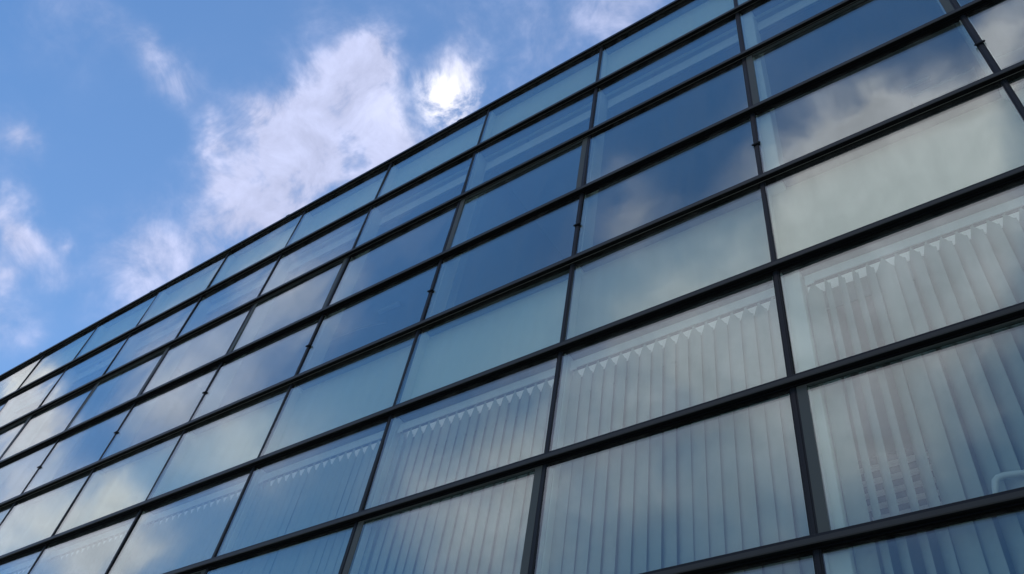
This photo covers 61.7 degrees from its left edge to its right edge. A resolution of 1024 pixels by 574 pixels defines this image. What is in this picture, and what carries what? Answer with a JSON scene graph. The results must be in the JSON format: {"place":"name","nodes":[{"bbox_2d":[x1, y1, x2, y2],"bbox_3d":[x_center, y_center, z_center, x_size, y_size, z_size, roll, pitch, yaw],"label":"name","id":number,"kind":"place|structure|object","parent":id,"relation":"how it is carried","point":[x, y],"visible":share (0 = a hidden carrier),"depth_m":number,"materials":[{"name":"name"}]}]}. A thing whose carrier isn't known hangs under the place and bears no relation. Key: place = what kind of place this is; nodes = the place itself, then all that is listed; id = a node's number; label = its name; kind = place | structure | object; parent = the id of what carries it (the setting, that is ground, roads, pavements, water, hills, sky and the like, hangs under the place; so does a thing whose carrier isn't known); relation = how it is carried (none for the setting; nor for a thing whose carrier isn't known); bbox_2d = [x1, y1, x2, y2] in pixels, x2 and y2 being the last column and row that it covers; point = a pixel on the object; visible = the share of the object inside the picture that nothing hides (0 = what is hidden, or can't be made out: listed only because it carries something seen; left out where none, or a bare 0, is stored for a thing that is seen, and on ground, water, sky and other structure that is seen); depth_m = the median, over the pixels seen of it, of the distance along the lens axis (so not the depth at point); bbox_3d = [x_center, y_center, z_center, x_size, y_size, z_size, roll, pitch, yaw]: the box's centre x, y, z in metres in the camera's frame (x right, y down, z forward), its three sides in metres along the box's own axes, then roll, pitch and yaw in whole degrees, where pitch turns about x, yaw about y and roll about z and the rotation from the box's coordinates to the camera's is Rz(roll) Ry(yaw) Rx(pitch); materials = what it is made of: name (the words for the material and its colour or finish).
{"place":"outdoors","nodes":[
{"label":"outdoors","id":0,"kind":"place"},
{"bbox_2d":[0,0,674,374],"label":"sky","id":1,"kind":"structure","parent":0,"point":[142,141],"materials":[{"name":"blue"}]},
{"bbox_3d":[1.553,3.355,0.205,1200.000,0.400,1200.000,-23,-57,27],"label":"ground","id":2,"kind":"structure","parent":0,"visible":0},
{"bbox_2d":[0,0,1023,573],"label":"office building","id":3,"kind":"structure","parent":2,"relation":"on","point":[784,158],"depth_m":7.64,"materials":[{"name":"glass"}]},
{"bbox_2d":[0,398,9,409],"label":"window frame","id":4,"kind":"structure","parent":3,"relation":"in","point":[3,403],"depth_m":13.31,"materials":[{"name":"metal"}]},
{"bbox_2d":[0,416,30,457],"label":"window frame","id":5,"kind":"structure","parent":3,"relation":"in","point":[7,435],"depth_m":11.88,"materials":[{"name":"metal"}]},
{"bbox_2d":[0,558,36,573],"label":"vertical blind","id":6,"kind":"object","parent":3,"relation":"attached to","point":[16,569],"visible":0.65,"depth_m":8.61,"materials":[{"name":"white fabric"}]},
{"bbox_2d":[0,546,43,568],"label":"window frame","id":7,"kind":"structure","parent":3,"relation":"in","point":[43,546],"depth_m":8.64,"materials":[{"name":"metal"}]},
{"bbox_2d":[0,439,57,466],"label":"window frame","id":8,"kind":"structure","parent":3,"relation":"in","point":[57,439],"depth_m":10.83,"materials":[{"name":"metal"}]},
{"bbox_2d":[0,368,65,426],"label":"window frame","id":9,"kind":"structure","parent":3,"relation":"in","point":[29,399],"depth_m":12.64,"materials":[{"name":"glass"}]},
{"bbox_2d":[0,384,95,460],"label":"window frame","id":10,"kind":"structure","parent":3,"relation":"in","point":[39,420],"depth_m":11.45,"materials":[{"name":"metal"}]},
{"bbox_2d":[23,404,132,492],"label":"window frame","id":11,"kind":"structure","parent":3,"relation":"in","point":[60,440],"depth_m":10.21,"materials":[{"name":"metal"}]},
{"bbox_2d":[29,511,138,573],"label":"window frame","id":12,"kind":"structure","parent":3,"relation":"in","point":[46,550],"depth_m":8.26,"materials":[{"name":"metal"}]},
{"bbox_2d":[40,334,129,406],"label":"window frame","id":13,"kind":"structure","parent":3,"relation":"in","point":[76,372],"depth_m":12.08,"materials":[{"name":"metal"}]},
{"bbox_2d":[41,523,131,573],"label":"vertical blind","id":14,"kind":"object","parent":3,"relation":"attached to","point":[96,559],"visible":0.88,"depth_m":7.94,"materials":[{"name":"white fabric"}]},
{"bbox_2d":[81,356,114,380],"bbox_3d":[-5.842,1.101,12.274,1.392,0.254,0.046,-23,-57,27],"label":"blind rail","id":15,"kind":"object","parent":3,"relation":"hanging from","point":[100,366],"visible":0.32,"depth_m":12.24,"materials":[{"name":"white paint"}]},
{"bbox_2d":[66,347,168,436],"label":"window frame","id":16,"kind":"structure","parent":3,"relation":"in","point":[85,407],"depth_m":10.86,"materials":[{"name":"metal"}]},
{"bbox_2d":[104,297,199,373],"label":"window frame","id":17,"kind":"structure","parent":3,"relation":"in","point":[130,338],"depth_m":11.63,"materials":[{"name":"metal"}]},
{"bbox_2d":[134,319,185,351],"bbox_3d":[-4.613,0.573,11.596,1.392,0.254,0.046,-23,-57,27],"label":"blind rail","id":18,"kind":"object","parent":3,"relation":"hanging from","point":[169,331],"visible":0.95,"depth_m":11.63,"materials":[{"name":"white paint"}]},
{"bbox_2d":[100,363,219,459],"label":"window frame","id":19,"kind":"structure","parent":3,"relation":"in","point":[136,405],"depth_m":9.53,"materials":[{"name":"metal"}]},
{"bbox_2d":[107,468,251,573],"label":"window frame","id":20,"kind":"structure","parent":3,"relation":"in","point":[139,519],"depth_m":7.47,"materials":[{"name":"metal"}]},
{"bbox_2d":[120,481,245,573],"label":"vertical blind","id":21,"kind":"object","parent":3,"relation":"attached to","point":[184,540],"visible":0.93,"depth_m":7.17,"materials":[{"name":"white fabric"}]},
{"bbox_2d":[142,306,251,393],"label":"window frame","id":22,"kind":"structure","parent":3,"relation":"in","point":[170,350],"depth_m":10.24,"materials":[{"name":"metal"}]},
{"bbox_2d":[191,569,205,573],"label":"window frame","id":23,"kind":"structure","parent":3,"relation":"in","point":[202,571],"depth_m":6.42,"materials":[{"name":"metal"}]},
{"bbox_2d":[177,255,279,336],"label":"window frame","id":24,"kind":"structure","parent":3,"relation":"in","point":[202,299],"depth_m":10.94,"materials":[{"name":"metal"}]},
{"bbox_2d":[205,277,267,315],"bbox_3d":[-3.384,0.045,10.918,1.392,0.254,0.046,-23,-57,27],"label":"blind rail","id":25,"kind":"object","parent":3,"relation":"hanging from","point":[237,296],"visible":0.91,"depth_m":10.94,"materials":[{"name":"grey metal"}]},
{"bbox_2d":[191,316,320,419],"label":"window frame","id":26,"kind":"structure","parent":3,"relation":"in","point":[222,366],"depth_m":8.84,"materials":[{"name":"metal"}]},
{"bbox_2d":[207,523,354,573],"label":"window frame","id":27,"kind":"structure","parent":3,"relation":"in","point":[210,571],"depth_m":6.03,"materials":[{"name":"metal"}]},
{"bbox_2d":[227,257,347,360],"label":"window frame","id":28,"kind":"structure","parent":3,"relation":"in","point":[256,309],"depth_m":9.49,"materials":[{"name":"metal"}]},
{"bbox_2d":[215,417,388,556],"bbox_3d":[-1.569,1.532,6.424,1.464,0.909,0.045,-23,-57,27],"label":"window frame","id":29,"kind":"structure","parent":3,"relation":"in","point":[241,504],"depth_m":6.74,"materials":[{"name":"metal"}]},
{"bbox_2d":[221,431,383,573],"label":"vertical blind","id":30,"kind":"object","parent":3,"relation":"attached to","point":[320,495],"visible":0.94,"depth_m":6.36,"materials":[{"name":"white fabric"}]},
{"bbox_2d":[259,208,369,295],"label":"window frame","id":31,"kind":"structure","parent":3,"relation":"in","point":[278,264],"depth_m":10.26,"materials":[{"name":"metal"}]},
{"bbox_2d":[286,229,359,273],"bbox_3d":[-2.154,-0.482,10.239,1.392,0.254,0.046,-23,-57,27],"label":"blind rail","id":32,"kind":"object","parent":3,"relation":"hanging from","point":[323,251],"visible":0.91,"depth_m":10.24,"materials":[{"name":"grey metal"}]},
{"bbox_2d":[332,322,386,339],"bbox_3d":[-2.030,0.576,11.281,0.927,0.018,0.048,-18,-55,23],"label":"cable trunking","id":33,"kind":"object","parent":3,"relation":"attached to","point":[359,329],"visible":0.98,"depth_m":11.25,"materials":[{"name":"metal"}]},
{"bbox_2d":[297,261,438,373],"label":"window frame","id":34,"kind":"structure","parent":3,"relation":"in","point":[318,332],"depth_m":8.16,"materials":[{"name":"metal"}]},
{"bbox_2d":[328,202,457,305],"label":"window frame","id":35,"kind":"structure","parent":3,"relation":"in","point":[350,260],"depth_m":8.87,"materials":[{"name":"metal"}]},
{"bbox_2d":[354,153,473,247],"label":"window frame","id":36,"kind":"structure","parent":3,"relation":"in","point":[373,209],"depth_m":9.57,"materials":[{"name":"metal"}]},
{"bbox_2d":[378,174,466,226],"bbox_3d":[-0.925,-1.010,9.561,1.392,0.254,0.046,-23,-57,27],"label":"blind rail","id":37,"kind":"object","parent":3,"relation":"hanging from","point":[419,202],"visible":0.91,"depth_m":9.54,"materials":[{"name":"grey metal"}]},
{"bbox_2d":[342,465,542,573],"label":"window frame","id":38,"kind":"structure","parent":3,"relation":"in","point":[351,565],"depth_m":5.31,"materials":[{"name":"metal"}]},
{"bbox_2d":[358,368,555,573],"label":"vertical blind","id":39,"kind":"object","parent":3,"relation":"attached to","point":[538,445],"visible":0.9,"depth_m":5.49,"materials":[{"name":"white fabric"}]},
{"bbox_2d":[363,353,557,509],"bbox_3d":[-0.341,1.004,5.745,1.464,0.909,0.047,-23,-57,27],"label":"window frame","id":40,"kind":"structure","parent":3,"relation":"in","point":[375,479],"depth_m":6.05,"materials":[{"name":"metal"}]},
{"bbox_2d":[423,195,579,319],"bbox_3d":[-0.083,-0.207,7.155,1.464,0.909,0.046,-23,-57,27],"label":"window frame","id":41,"kind":"structure","parent":3,"relation":"in","point":[443,263],"depth_m":7.47,"materials":[{"name":"metal"}]},
{"bbox_2d":[446,137,587,258],"bbox_3d":[0.054,-0.803,7.866,1.462,0.909,0.078,-23,-57,27],"label":"window frame","id":42,"kind":"structure","parent":3,"relation":"in","point":[459,221],"depth_m":8.10,"materials":[{"name":"metal"}]},
{"bbox_2d":[464,89,593,191],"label":"window frame","id":43,"kind":"structure","parent":3,"relation":"in","point":[473,168],"depth_m":8.89,"materials":[{"name":"metal"}]},
{"bbox_2d":[484,110,590,172],"bbox_3d":[0.305,-1.537,8.883,1.392,0.254,0.046,-23,-57,27],"label":"blind rail","id":44,"kind":"object","parent":3,"relation":"hanging from","point":[543,139],"visible":0.91,"depth_m":8.84,"materials":[{"name":"white metal"}]},
{"bbox_2d":[592,15,740,126],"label":"window frame","id":45,"kind":"structure","parent":3,"relation":"in","point":[598,92],"depth_m":8.20,"materials":[{"name":"metal"}]},
{"bbox_2d":[585,60,748,183],"bbox_3d":[1.275,-1.341,7.180,1.464,0.909,0.048,-23,-57,27],"label":"window frame","id":46,"kind":"structure","parent":3,"relation":"in","point":[590,156],"depth_m":7.48,"materials":[{"name":"metal"}]},
{"bbox_2d":[576,115,757,253],"bbox_3d":[1.146,-0.735,6.476,1.464,0.909,0.046,-23,-57,27],"label":"window frame","id":47,"kind":"structure","parent":3,"relation":"in","point":[578,249],"depth_m":6.78,"materials":[{"name":"metal"}]},
{"bbox_2d":[550,273,786,450],"bbox_3d":[0.889,0.477,5.067,1.464,0.909,0.046,-23,-57,27],"label":"window frame","id":48,"kind":"structure","parent":3,"relation":"in","point":[564,357],"depth_m":5.35,"materials":[{"name":"metal"}]},
{"bbox_2d":[533,389,809,573],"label":"window frame","id":49,"kind":"structure","parent":3,"relation":"in","point":[543,521],"depth_m":4.67,"materials":[{"name":"metal"}]},
{"bbox_2d":[607,34,738,110],"bbox_3d":[1.534,-2.065,8.204,1.392,0.254,0.046,-23,-57,27],"label":"blind rail","id":50,"kind":"object","parent":3,"relation":"hanging from","point":[655,81],"visible":0.91,"depth_m":8.14,"materials":[{"name":"white metal"}]},
{"bbox_2d":[549,288,813,573],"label":"vertical blind","id":51,"kind":"object","parent":3,"relation":"attached to","point":[697,516],"visible":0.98,"depth_m":4.60,"materials":[{"name":"white fabric"}]},
{"bbox_2d":[739,0,764,49],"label":"window frame","id":52,"kind":"structure","parent":3,"relation":"in","point":[741,19],"depth_m":7.73,"materials":[{"name":"metal"}]},
{"bbox_2d":[709,551,815,573],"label":"window frame","id":53,"kind":"structure","parent":3,"relation":"in","point":[811,552],"depth_m":3.75,"materials":[{"name":"metal"}]},
{"bbox_2d":[757,0,825,33],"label":"blind rail","id":54,"kind":"object","parent":3,"relation":"hanging from","point":[790,12],"visible":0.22,"depth_m":7.64,"materials":[{"name":"white metal"}]},
{"bbox_2d":[746,0,954,104],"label":"window frame","id":55,"kind":"structure","parent":3,"relation":"in","point":[945,5],"depth_m":6.82,"materials":[{"name":"metal"}]},
{"bbox_2d":[754,17,993,172],"bbox_3d":[2.375,-1.264,5.797,1.464,0.909,0.050,-23,-57,27],"label":"window frame","id":56,"kind":"structure","parent":3,"relation":"in","point":[961,23],"depth_m":6.03,"materials":[{"name":"metal"}]},
{"bbox_2d":[858,444,941,520],"bbox_3d":[2.812,1.469,6.143,0.640,0.060,0.840,-23,-57,27],"label":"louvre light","id":57,"kind":"object","parent":3,"relation":"attached to","point":[898,485],"visible":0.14,"depth_m":6.09,"materials":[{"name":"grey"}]},
{"bbox_2d":[778,178,1023,373],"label":"window frame","id":58,"kind":"structure","parent":3,"relation":"in","point":[791,341],"depth_m":4.71,"materials":[{"name":"metal"}]},
{"bbox_2d":[796,317,1023,532],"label":"window frame","id":59,"kind":"structure","parent":3,"relation":"in","point":[823,511],"depth_m":4.01,"materials":[{"name":"metal"}]},
{"bbox_2d":[804,196,1023,573],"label":"vertical blind","id":60,"kind":"object","parent":3,"relation":"attached to","point":[978,547],"visible":1,"depth_m":3.98,"materials":[{"name":"white fabric"}]},
{"bbox_2d":[821,505,1023,573],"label":"window frame","id":61,"kind":"structure","parent":3,"relation":"in","point":[825,563],"depth_m":3.47,"materials":[{"name":"metal"}]},
{"bbox_2d":[910,68,977,105],"bbox_3d":[4.056,-1.876,8.053,0.575,0.033,0.110,-23,-57,27],"label":"ceiling light","id":62,"kind":"object","parent":3,"relation":"attached to","point":[949,84],"visible":1,"depth_m":8.04,"materials":[{"name":"white paint"}]},
{"bbox_2d":[965,0,1001,69],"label":"window frame","id":63,"kind":"structure","parent":3,"relation":"in","point":[995,1],"depth_m":5.70,"materials":[{"name":"metal"}]},
{"bbox_2d":[991,470,1023,493],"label":"window handle","id":64,"kind":"object","parent":3,"relation":"attached to","point":[996,479],"visible":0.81,"depth_m":3.43,"materials":[{"name":"white paint"}]},
{"bbox_2d":[995,46,1023,67],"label":"ceiling light","id":65,"kind":"object","parent":3,"relation":"attached to","point":[1011,57],"depth_m":7.77,"materials":[{"name":"white paint"}]}
]}

